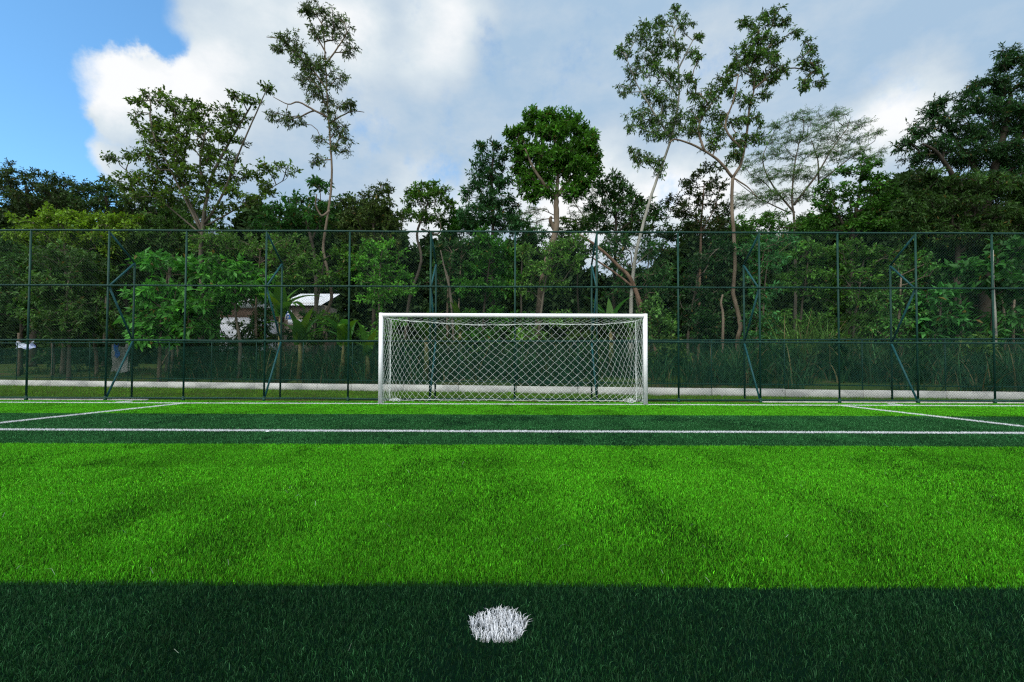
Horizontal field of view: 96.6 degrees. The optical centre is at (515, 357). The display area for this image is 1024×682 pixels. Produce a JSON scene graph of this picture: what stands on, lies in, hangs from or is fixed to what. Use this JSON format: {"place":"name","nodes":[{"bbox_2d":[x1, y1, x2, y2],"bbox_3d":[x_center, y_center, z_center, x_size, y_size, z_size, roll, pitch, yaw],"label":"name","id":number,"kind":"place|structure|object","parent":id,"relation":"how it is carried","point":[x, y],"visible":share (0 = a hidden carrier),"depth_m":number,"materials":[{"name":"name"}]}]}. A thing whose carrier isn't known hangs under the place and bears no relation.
{"place":"outdoors","nodes":[
{"label":"outdoors","id":0,"kind":"place"},
{"bbox_2d":[0,364,1021,402],"bbox_3d":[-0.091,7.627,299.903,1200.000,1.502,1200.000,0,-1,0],"label":"ground","id":1,"kind":"structure","parent":0,"point":[614,379],"depth_m":18.22,"materials":[{"name":"green plant"}]},
{"bbox_2d":[17,333,20,376],"bbox_3d":[-27.773,-0.111,25.509,0.179,2.477,0.169,1,-2,-22],"label":"wooden post","id":2,"kind":"object","parent":1,"relation":"on","point":[19,337],"visible":0.46,"depth_m":25.47,"materials":[{"name":"brown wood"}]},
{"bbox_2d":[16,341,35,348],"bbox_3d":[-27.211,-0.669,25.327,1.183,0.487,0.170,0,-1,0],"label":"cloth banner","id":3,"kind":"object","parent":2,"relation":"hanging from","point":[23,345],"visible":0.74,"depth_m":25.33,"materials":[{"name":"fabric"}]},
{"bbox_2d":[0,235,100,374],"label":"tree","id":4,"kind":"object","parent":1,"relation":"on","point":[22,269],"visible":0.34,"depth_m":25.55,"materials":[{"name":"green plant"}]},
{"bbox_2d":[51,343,54,375],"bbox_3d":[-25.862,-0.106,25.504,0.214,2.486,0.176,1,-2,-22],"label":"wooden post","id":5,"kind":"object","parent":1,"relation":"on","point":[53,357],"visible":0.26,"depth_m":25.45,"materials":[{"name":"brown wood"}]},
{"bbox_2d":[0,157,110,366],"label":"tree","id":6,"kind":"object","parent":1,"relation":"on","point":[17,196],"visible":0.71,"depth_m":35.73,"materials":[{"name":"green plant"}]},
{"bbox_2d":[29,341,93,367],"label":"shrub","id":7,"kind":"object","parent":1,"relation":"on","point":[59,349],"visible":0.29,"depth_m":28.79,"materials":[{"name":"green plant"}]},
{"bbox_2d":[6,238,127,380],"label":"tree","id":8,"kind":"object","parent":1,"relation":"on","point":[68,324],"visible":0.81,"depth_m":23.65,"materials":[{"name":"green plant"}]},
{"bbox_2d":[0,200,145,375],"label":"tree","id":9,"kind":"object","parent":1,"relation":"on","point":[53,216],"visible":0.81,"depth_m":25.68,"materials":[{"name":"green plant"}]},
{"bbox_2d":[0,399,148,400],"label":"kerb","id":10,"kind":"structure","parent":1,"relation":"on","point":[76,399],"depth_m":13.92,"materials":[{"name":"concrete"}]},
{"bbox_2d":[0,365,182,380],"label":"tall grass","id":11,"kind":"structure","parent":1,"relation":"on","point":[38,370],"depth_m":26.09,"materials":[{"name":"plant"}]},
{"bbox_2d":[93,333,98,375],"bbox_3d":[-23.466,-0.103,25.508,0.310,2.431,0.180,0,-1,0],"label":"wooden post","id":12,"kind":"object","parent":1,"relation":"on","point":[94,346],"visible":0.55,"depth_m":25.46,"materials":[{"name":"brown wood"}]},
{"bbox_2d":[80,338,145,369],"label":"shrub","id":13,"kind":"object","parent":1,"relation":"on","point":[103,348],"visible":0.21,"depth_m":29.69,"materials":[{"name":"green plant"}]},
{"bbox_2d":[111,344,129,372],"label":"leaning slab","id":14,"kind":"structure","parent":1,"relation":"on","point":[113,363],"depth_m":25.81,"materials":[{"name":"concrete"}]},
{"bbox_2d":[71,227,196,373],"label":"tree","id":15,"kind":"object","parent":1,"relation":"on","point":[128,279],"visible":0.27,"depth_m":26.46,"materials":[{"name":"green plant"}]},
{"bbox_2d":[62,175,219,366],"bbox_3d":[-28.213,-6.440,34.121,12.041,14.450,3.815,0,-1,0],"label":"tree","id":16,"kind":"object","parent":1,"relation":"on","point":[123,204],"visible":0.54,"depth_m":33.82,"materials":[{"name":"green plant"}]},
{"bbox_2d":[112,246,229,381],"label":"tree","id":17,"kind":"object","parent":1,"relation":"on","point":[177,330],"visible":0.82,"depth_m":22.04,"materials":[{"name":"green plant"}]},
{"bbox_2d":[127,200,229,370],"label":"tree","id":18,"kind":"object","parent":1,"relation":"on","point":[179,224],"visible":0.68,"depth_m":26.90,"materials":[{"name":"green plant"}]},
{"bbox_2d":[94,80,303,355],"bbox_3d":[-17.364,-7.206,25.026,11.156,16.478,3.510,0,-1,0],"label":"tree","id":19,"kind":"object","parent":1,"relation":"on","point":[191,120],"visible":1,"depth_m":25.07,"materials":[{"name":"green plant"}]},
{"bbox_2d":[175,336,228,362],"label":"shrub","id":20,"kind":"object","parent":1,"relation":"on","point":[199,345],"visible":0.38,"depth_m":24.21,"materials":[{"name":"green plant"}]},
{"bbox_2d":[182,249,278,377],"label":"tree","id":21,"kind":"object","parent":1,"relation":"on","point":[223,292],"visible":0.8,"depth_m":22.69,"materials":[{"name":"green plant"}]},
{"bbox_2d":[195,287,274,351],"bbox_3d":[-15.931,-1.693,25.965,4.731,5.123,2.989,0,-1,0],"label":"shrub","id":22,"kind":"object","parent":1,"relation":"on","point":[268,314],"visible":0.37,"depth_m":25.93,"materials":[{"name":"green plant"}]},
{"bbox_2d":[197,306,284,349],"bbox_3d":[-15.615,-1.137,26.099,5.068,4.111,2.814,0,-1,0],"label":"shrub","id":23,"kind":"object","parent":1,"relation":"on","point":[243,331],"visible":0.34,"depth_m":25.69,"materials":[{"name":"green plant"}]},
{"bbox_2d":[221,333,275,365],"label":"shrub","id":24,"kind":"object","parent":1,"relation":"on","point":[247,345],"visible":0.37,"depth_m":23.78,"materials":[{"name":"green plant"}]},
{"bbox_2d":[181,223,319,337],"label":"tree","id":25,"kind":"object","parent":1,"relation":"on","point":[252,246],"visible":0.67,"depth_m":24.84,"materials":[{"name":"green plant"}]},
{"bbox_2d":[220,301,283,360],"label":"shed","id":26,"kind":"structure","parent":1,"relation":"on","point":[240,318],"depth_m":32.09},
{"bbox_2d":[253,281,324,381],"bbox_3d":[-10.801,-1.207,21.656,3.020,4.742,2.889,1,-2,-36],"label":"banana plant","id":27,"kind":"object","parent":1,"relation":"on","point":[277,294],"visible":0.67,"depth_m":21.39,"materials":[{"name":"green plant"}]},
{"bbox_2d":[262,304,327,380],"bbox_3d":[-10.094,-0.608,21.829,2.718,3.499,2.666,0,-2,25],"label":"banana plant","id":28,"kind":"object","parent":1,"relation":"on","point":[295,326],"visible":0.76,"depth_m":21.36,"materials":[{"name":"green plant"}]},
{"bbox_2d":[240,174,358,353],"bbox_3d":[-13.524,-5.464,29.151,7.603,12.507,3.570,0,-1,0],"label":"tree","id":29,"kind":"object","parent":1,"relation":"on","point":[291,218],"visible":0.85,"depth_m":28.87,"materials":[{"name":"green plant"}]},
{"bbox_2d":[261,0,361,356],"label":"tree","id":30,"kind":"object","parent":1,"relation":"on","point":[308,64],"visible":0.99,"depth_m":27.29,"materials":[{"name":"green plant"}]},
{"bbox_2d":[282,310,340,354],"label":"shrub","id":31,"kind":"object","parent":1,"relation":"on","point":[286,332],"visible":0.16,"depth_m":27.71,"materials":[{"name":"green plant"}]},
{"bbox_2d":[284,294,339,359],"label":"shed","id":32,"kind":"structure","parent":1,"relation":"on","point":[307,300],"depth_m":34.41,"materials":[{"name":"metal"}]},
{"bbox_2d":[283,242,369,359],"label":"tree","id":33,"kind":"object","parent":1,"relation":"on","point":[342,267],"visible":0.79,"depth_m":23.93,"materials":[{"name":"green plant"}]},
{"bbox_2d":[310,316,359,378],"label":"banana plant","id":34,"kind":"object","parent":1,"relation":"on","point":[339,328],"visible":0.8,"depth_m":20.80,"materials":[{"name":"green plant"}]},
{"bbox_2d":[342,321,390,379],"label":"banana plant","id":35,"kind":"object","parent":1,"relation":"on","point":[366,337],"visible":0.66,"depth_m":20.29,"materials":[{"name":"green plant"}]},
{"bbox_2d":[328,179,407,351],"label":"tree","id":36,"kind":"object","parent":1,"relation":"on","point":[359,223],"visible":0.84,"depth_m":27.95,"materials":[{"name":"green plant"}]},
{"bbox_2d":[348,237,417,344],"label":"tree","id":37,"kind":"object","parent":1,"relation":"on","point":[385,269],"visible":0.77,"depth_m":23.38,"materials":[{"name":"green plant"}]},
{"bbox_2d":[383,335,433,374],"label":"shrub","id":38,"kind":"object","parent":1,"relation":"on","point":[407,344],"visible":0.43,"depth_m":22.31,"materials":[{"name":"green plant"}]},
{"bbox_2d":[408,311,442,380],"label":"banana plant","id":39,"kind":"object","parent":1,"relation":"on","point":[425,326],"visible":0.59,"depth_m":20.39,"materials":[{"name":"green plant"}]},
{"bbox_2d":[395,178,458,339],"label":"tree","id":40,"kind":"object","parent":1,"relation":"on","point":[434,191],"visible":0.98,"depth_m":30.05,"materials":[{"name":"green plant"}]},
{"bbox_2d":[440,250,454,349],"bbox_3d":[-3.533,-2.424,24.066,0.940,6.467,0.120,0,-1,0],"label":"bare trunk","id":41,"kind":"object","parent":1,"relation":"on","point":[450,294],"visible":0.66,"depth_m":24.05,"materials":[{"name":"brown plant"}]},
{"bbox_2d":[418,232,478,352],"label":"tree","id":42,"kind":"object","parent":1,"relation":"on","point":[461,245],"visible":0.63,"depth_m":25.01,"materials":[{"name":"green plant"}]},
{"bbox_2d":[432,206,487,340],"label":"tree","id":43,"kind":"object","parent":1,"relation":"on","point":[452,226],"visible":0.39,"depth_m":30.75,"materials":[{"name":"green plant"}]},
{"bbox_2d":[436,334,483,369],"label":"shrub","id":44,"kind":"object","parent":1,"relation":"on","point":[448,345],"visible":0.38,"depth_m":21.82,"materials":[{"name":"green plant"}]},
{"bbox_2d":[449,298,481,354],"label":"banana plant","id":45,"kind":"object","parent":1,"relation":"on","point":[460,327],"visible":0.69,"depth_m":21.92,"materials":[{"name":"green plant"}]},
{"bbox_2d":[451,225,523,364],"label":"tree","id":46,"kind":"object","parent":1,"relation":"on","point":[490,267],"visible":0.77,"depth_m":24.27,"materials":[{"name":"green plant"}]},
{"bbox_2d":[455,135,524,351],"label":"tree","id":47,"kind":"object","parent":1,"relation":"on","point":[491,203],"visible":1,"depth_m":27.04,"materials":[{"name":"green plant"}]},
{"bbox_2d":[470,336,519,367],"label":"shrub","id":48,"kind":"object","parent":1,"relation":"on","point":[495,346],"visible":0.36,"depth_m":21.85,"materials":[{"name":"green plant"}]},
{"bbox_2d":[0,383,1021,401],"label":"verge grass","id":49,"kind":"structure","parent":1,"relation":"on","point":[59,389],"depth_m":16.55,"materials":[{"name":"green plant"}]},
{"bbox_2d":[0,229,1023,403],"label":"fence","id":50,"kind":"object","parent":1,"relation":"on","point":[514,398],"visible":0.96,"depth_m":13.86,"materials":[{"name":"green metal"}]},
{"bbox_2d":[0,166,1023,364],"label":"woods","id":51,"kind":"object","parent":1,"relation":"on","point":[688,250],"visible":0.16,"depth_m":42.86,"materials":[{"name":"green plant"}]},
{"bbox_2d":[0,380,1023,399],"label":"wall","id":52,"kind":"structure","parent":1,"relation":"on","point":[656,391],"depth_m":17.76,"materials":[{"name":"white concrete"}]},
{"bbox_2d":[0,338,1023,390],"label":"fence","id":53,"kind":"object","parent":52,"relation":"on","point":[671,375],"visible":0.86,"depth_m":17.87,"materials":[{"name":"green metal"}]},
{"bbox_2d":[113,343,119,357],"bbox_3d":[-22.141,-0.373,25.320,0.406,0.840,0.170,0,-1,0],"label":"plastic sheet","id":54,"kind":"object","parent":53,"relation":"hanging from","point":[114,346],"visible":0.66,"depth_m":25.31,"materials":[{"name":"plastic"}]},
{"bbox_2d":[504,208,550,352],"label":"tree","id":55,"kind":"object","parent":1,"relation":"on","point":[527,223],"visible":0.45,"depth_m":29.93,"materials":[{"name":"green plant"}]},
{"bbox_2d":[506,233,589,355],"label":"tree","id":56,"kind":"object","parent":1,"relation":"on","point":[533,269],"visible":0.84,"depth_m":23.96,"materials":[{"name":"green plant"}]},
{"bbox_2d":[527,333,574,364],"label":"shrub","id":57,"kind":"object","parent":1,"relation":"on","point":[554,345],"visible":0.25,"depth_m":21.33,"materials":[{"name":"green plant"}]},
{"bbox_2d":[499,103,604,344],"bbox_3d":[2.116,-6.944,26.090,6.219,15.329,3.016,0,-1,0],"label":"tree","id":58,"kind":"object","parent":1,"relation":"on","point":[557,160],"visible":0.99,"depth_m":26.00,"materials":[{"name":"green plant"}]},
{"bbox_2d":[547,211,602,344],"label":"tree","id":59,"kind":"object","parent":1,"relation":"on","point":[575,227],"visible":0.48,"depth_m":29.91,"materials":[{"name":"green plant"}]},
{"bbox_2d":[520,184,641,345],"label":"tree","id":60,"kind":"object","parent":1,"relation":"on","point":[533,208],"visible":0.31,"depth_m":34.16,"materials":[{"name":"green plant"}]},
{"bbox_2d":[146,327,1023,391],"bbox_3d":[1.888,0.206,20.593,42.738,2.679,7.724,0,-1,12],"label":"tall grass","id":61,"kind":"structure","parent":1,"relation":"on","point":[732,378],"depth_m":18.88,"materials":[{"name":"green plant"}]},
{"bbox_2d":[566,334,614,371],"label":"shrub","id":62,"kind":"object","parent":1,"relation":"on","point":[588,344],"visible":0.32,"depth_m":21.10,"materials":[{"name":"green plant"}]},
{"bbox_2d":[582,295,631,376],"bbox_3d":[4.277,-0.978,20.366,2.551,3.742,2.534,0,-1,0],"label":"banana plant","id":63,"kind":"object","parent":1,"relation":"on","point":[609,307],"visible":0.57,"depth_m":20.44,"materials":[{"name":"green plant"}]},
{"bbox_2d":[580,234,658,360],"bbox_3d":[5.986,-3.147,25.885,4.849,7.776,0.280,0,-1,0],"label":"bare trunk","id":64,"kind":"object","parent":1,"relation":"on","point":[626,273],"visible":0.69,"depth_m":25.86,"materials":[{"name":"brown plant"}]},
{"bbox_2d":[582,167,672,355],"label":"tree","id":65,"kind":"object","parent":1,"relation":"on","point":[622,186],"visible":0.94,"depth_m":28.03,"materials":[{"name":"green plant"}]},
{"bbox_2d":[598,233,675,350],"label":"tree","id":66,"kind":"object","parent":1,"relation":"on","point":[620,253],"visible":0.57,"depth_m":26.97,"materials":[{"name":"green plant"}]},
{"bbox_2d":[606,216,685,344],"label":"tree","id":67,"kind":"object","parent":1,"relation":"on","point":[665,236],"visible":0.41,"depth_m":31.13,"materials":[{"name":"green plant"}]},
{"bbox_2d":[623,292,676,351],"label":"shrub","id":68,"kind":"object","parent":1,"relation":"on","point":[662,327],"visible":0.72,"depth_m":21.85,"materials":[{"name":"green plant"}]},
{"bbox_2d":[612,3,705,355],"bbox_3d":[8.275,-9.960,26.233,5.535,21.428,2.017,0,-1,0],"label":"tree","id":69,"kind":"object","parent":1,"relation":"on","point":[654,63],"visible":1,"depth_m":26.26,"materials":[{"name":"green plant"}]},
{"bbox_2d":[639,333,692,371],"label":"shrub","id":70,"kind":"object","parent":1,"relation":"on","point":[674,345],"visible":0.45,"depth_m":20.32,"materials":[{"name":"green plant"}]},
{"bbox_2d":[661,231,737,355],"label":"tree","id":71,"kind":"object","parent":1,"relation":"on","point":[697,321],"visible":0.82,"depth_m":24.74,"materials":[{"name":"green plant"}]},
{"bbox_2d":[663,158,735,365],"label":"tree","id":72,"kind":"object","parent":1,"relation":"on","point":[681,211],"visible":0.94,"depth_m":29.10,"materials":[{"name":"green plant"}]},
{"bbox_2d":[672,215,731,362],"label":"tree","id":73,"kind":"object","parent":1,"relation":"on","point":[688,264],"visible":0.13,"depth_m":31.09,"materials":[{"name":"green plant"}]},
{"bbox_2d":[720,294,724,349],"bbox_3d":[9.760,-1.085,21.534,0.239,3.760,0.140,0,-1,0],"label":"bare trunk","id":74,"kind":"object","parent":1,"relation":"on","point":[723,319],"visible":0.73,"depth_m":21.51,"materials":[{"name":"brown plant"}]},
{"bbox_2d":[669,3,829,354],"bbox_3d":[12.917,-9.489,25.234,9.214,20.383,2.107,0,-1,0],"label":"tree","id":75,"kind":"object","parent":1,"relation":"on","point":[761,54],"visible":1,"depth_m":25.25,"materials":[{"name":"green plant"}]},
{"bbox_2d":[734,229,804,351],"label":"tree","id":76,"kind":"object","parent":1,"relation":"on","point":[769,294],"visible":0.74,"depth_m":23.89,"materials":[{"name":"green plant"}]},
{"bbox_2d":[746,338,800,370],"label":"shrub","id":77,"kind":"object","parent":1,"relation":"on","point":[782,345],"visible":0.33,"depth_m":19.38,"materials":[{"name":"green plant"}]},
{"bbox_2d":[728,208,819,351],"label":"tree","id":78,"kind":"object","parent":1,"relation":"on","point":[767,220],"visible":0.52,"depth_m":30.02,"materials":[{"name":"green plant"}]},
{"bbox_2d":[755,307,841,372],"bbox_3d":[12.756,-0.732,20.730,4.627,3.182,4.298,0,-1,0],"label":"grass clump","id":79,"kind":"object","parent":1,"relation":"on","point":[805,346],"visible":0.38,"depth_m":20.09,"materials":[{"name":"plant"}]},
{"bbox_2d":[726,104,886,330],"bbox_3d":[21.869,-9.160,34.185,12.357,19.800,3.692,0,-1,0],"label":"tree","id":80,"kind":"object","parent":1,"relation":"on","point":[830,152],"visible":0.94,"depth_m":34.21,"materials":[{"name":"green plant"}]},
{"bbox_2d":[766,239,848,356],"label":"tree","id":81,"kind":"object","parent":1,"relation":"on","point":[795,254],"visible":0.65,"depth_m":24.97,"materials":[{"name":"green plant"}]},
{"bbox_2d":[763,302,887,373],"bbox_3d":[13.902,-0.872,20.616,4.858,3.408,5.423,0,-1,0],"label":"grass clump","id":82,"kind":"object","parent":1,"relation":"on","point":[842,333],"visible":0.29,"depth_m":20.22,"materials":[{"name":"plant"}]},
{"bbox_2d":[804,335,854,369],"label":"shrub","id":83,"kind":"object","parent":1,"relation":"on","point":[834,346],"visible":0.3,"depth_m":19.11,"materials":[{"name":"green plant"}]},
{"bbox_2d":[793,153,906,334],"bbox_3d":[19.843,-5.773,27.110,6.094,12.943,3.957,1,-2,-32],"label":"tree","id":84,"kind":"object","parent":1,"relation":"on","point":[879,205],"visible":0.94,"depth_m":26.96,"materials":[{"name":"green plant"}]},
{"bbox_2d":[816,237,913,354],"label":"tree","id":85,"kind":"object","parent":1,"relation":"on","point":[858,301],"visible":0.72,"depth_m":23.87,"materials":[{"name":"green plant"}]},
{"bbox_2d":[852,334,901,364],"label":"grass clump","id":86,"kind":"object","parent":1,"relation":"on","point":[869,347],"visible":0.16,"depth_m":18.64,"materials":[{"name":"plant"}]},
{"bbox_2d":[762,401,1023,403],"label":"kerb","id":87,"kind":"structure","parent":1,"relation":"on","point":[877,402],"depth_m":13.92,"materials":[{"name":"concrete"}]},
{"bbox_2d":[863,247,949,363],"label":"tree","id":88,"kind":"object","parent":1,"relation":"on","point":[897,305],"visible":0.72,"depth_m":20.41,"materials":[{"name":"green plant"}]},
{"bbox_2d":[900,338,953,366],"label":"shrub","id":89,"kind":"object","parent":1,"relation":"on","point":[931,350],"visible":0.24,"depth_m":18.49,"materials":[{"name":"green plant"}]},
{"bbox_2d":[904,281,982,349],"bbox_3d":[18.251,-1.249,19.467,2.436,4.145,2.393,0,-1,20],"label":"shrub","id":90,"kind":"object","parent":1,"relation":"on","point":[943,321],"visible":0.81,"depth_m":19.37,"materials":[{"name":"green plant"}]},
{"bbox_2d":[883,163,1023,354],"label":"tree","id":91,"kind":"object","parent":1,"relation":"on","point":[992,220],"visible":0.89,"depth_m":22.38,"materials":[{"name":"green plant"}]},
{"bbox_2d":[888,41,1023,355],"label":"tree","id":92,"kind":"object","parent":1,"relation":"on","point":[1002,155],"visible":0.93,"depth_m":24.02,"materials":[{"name":"green plant"}]},
{"bbox_2d":[891,234,1023,361],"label":"tree","id":93,"kind":"object","parent":1,"relation":"on","point":[950,278],"visible":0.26,"depth_m":24.78,"materials":[{"name":"green plant"}]},
{"bbox_2d":[934,231,1023,345],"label":"tree","id":94,"kind":"object","parent":1,"relation":"on","point":[1002,274],"visible":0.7,"depth_m":19.40,"materials":[{"name":"green plant"}]},
{"bbox_2d":[952,329,1012,368],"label":"shrub","id":95,"kind":"object","parent":1,"relation":"on","point":[980,346],"visible":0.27,"depth_m":18.12,"materials":[{"name":"green plant"}]},
{"bbox_2d":[990,250,997,350],"bbox_3d":[20.007,-1.841,19.048,0.161,5.267,0.139,1,-2,-22],"label":"bare trunk","id":96,"kind":"object","parent":1,"relation":"on","point":[995,312],"visible":0.34,"depth_m":19.01,"materials":[{"name":"grey plant"}]},
{"bbox_2d":[1001,298,1015,349],"bbox_3d":[23.329,-1.063,21.534,0.635,3.440,0.100,0,-1,0],"label":"bare trunk","id":97,"kind":"object","parent":1,"relation":"on","point":[1014,300],"visible":0.27,"depth_m":21.53,"materials":[{"name":"brown plant"}]},
{"bbox_2d":[0,449,1023,681],"bbox_3d":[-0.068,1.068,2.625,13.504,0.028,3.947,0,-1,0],"label":"turf grass","id":98,"kind":"structure","parent":0,"point":[34,479],"depth_m":2.38,"materials":[{"name":"green plant"}]},
{"bbox_2d":[0,400,1023,681],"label":"pitch","id":99,"kind":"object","parent":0,"point":[730,628],"depth_m":2.23,"materials":[{"name":"green plant"}]},
{"bbox_2d":[1,402,185,422],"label":"pitch line","id":100,"kind":"object","parent":99,"relation":"on","point":[91,412],"visible":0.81,"depth_m":9.79,"materials":[{"name":"paint"}]},
{"bbox_2d":[468,606,530,642],"bbox_3d":[-0.059,1.045,1.791,0.265,0.034,0.268,0,-1,0],"label":"penalty spot","id":101,"kind":"object","parent":99,"relation":"on","point":[495,632],"visible":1,"depth_m":1.79,"materials":[{"name":"paint"}]},
{"bbox_2d":[0,428,1023,433],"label":"pitch line","id":102,"kind":"object","parent":99,"relation":"on","point":[536,431],"visible":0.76,"depth_m":7.28,"materials":[{"name":"paint"}]},
{"bbox_2d":[0,402,1023,405],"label":"pitch line","id":103,"kind":"object","parent":99,"relation":"on","point":[516,404],"visible":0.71,"depth_m":12.77,"materials":[{"name":"paint"}]},
{"bbox_2d":[378,313,647,404],"bbox_3d":[-0.065,0.061,13.268,7.564,2.562,1.014,0,-1,0],"label":"football goal","id":104,"kind":"object","parent":99,"relation":"on","point":[644,370],"visible":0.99,"depth_m":12.95,"materials":[{"name":"white paint"}]},
{"bbox_2d":[839,405,1023,426],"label":"pitch line","id":105,"kind":"object","parent":99,"relation":"on","point":[938,416],"visible":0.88,"depth_m":9.69,"materials":[{"name":"paint"}]},
{"bbox_2d":[0,400,1023,470],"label":"turf grass","id":106,"kind":"structure","parent":0,"point":[476,413],"depth_m":6.96,"materials":[{"name":"green plant"}]},
{"bbox_2d":[0,0,1023,309],"label":"sky","id":107,"kind":"structure","parent":0,"point":[429,80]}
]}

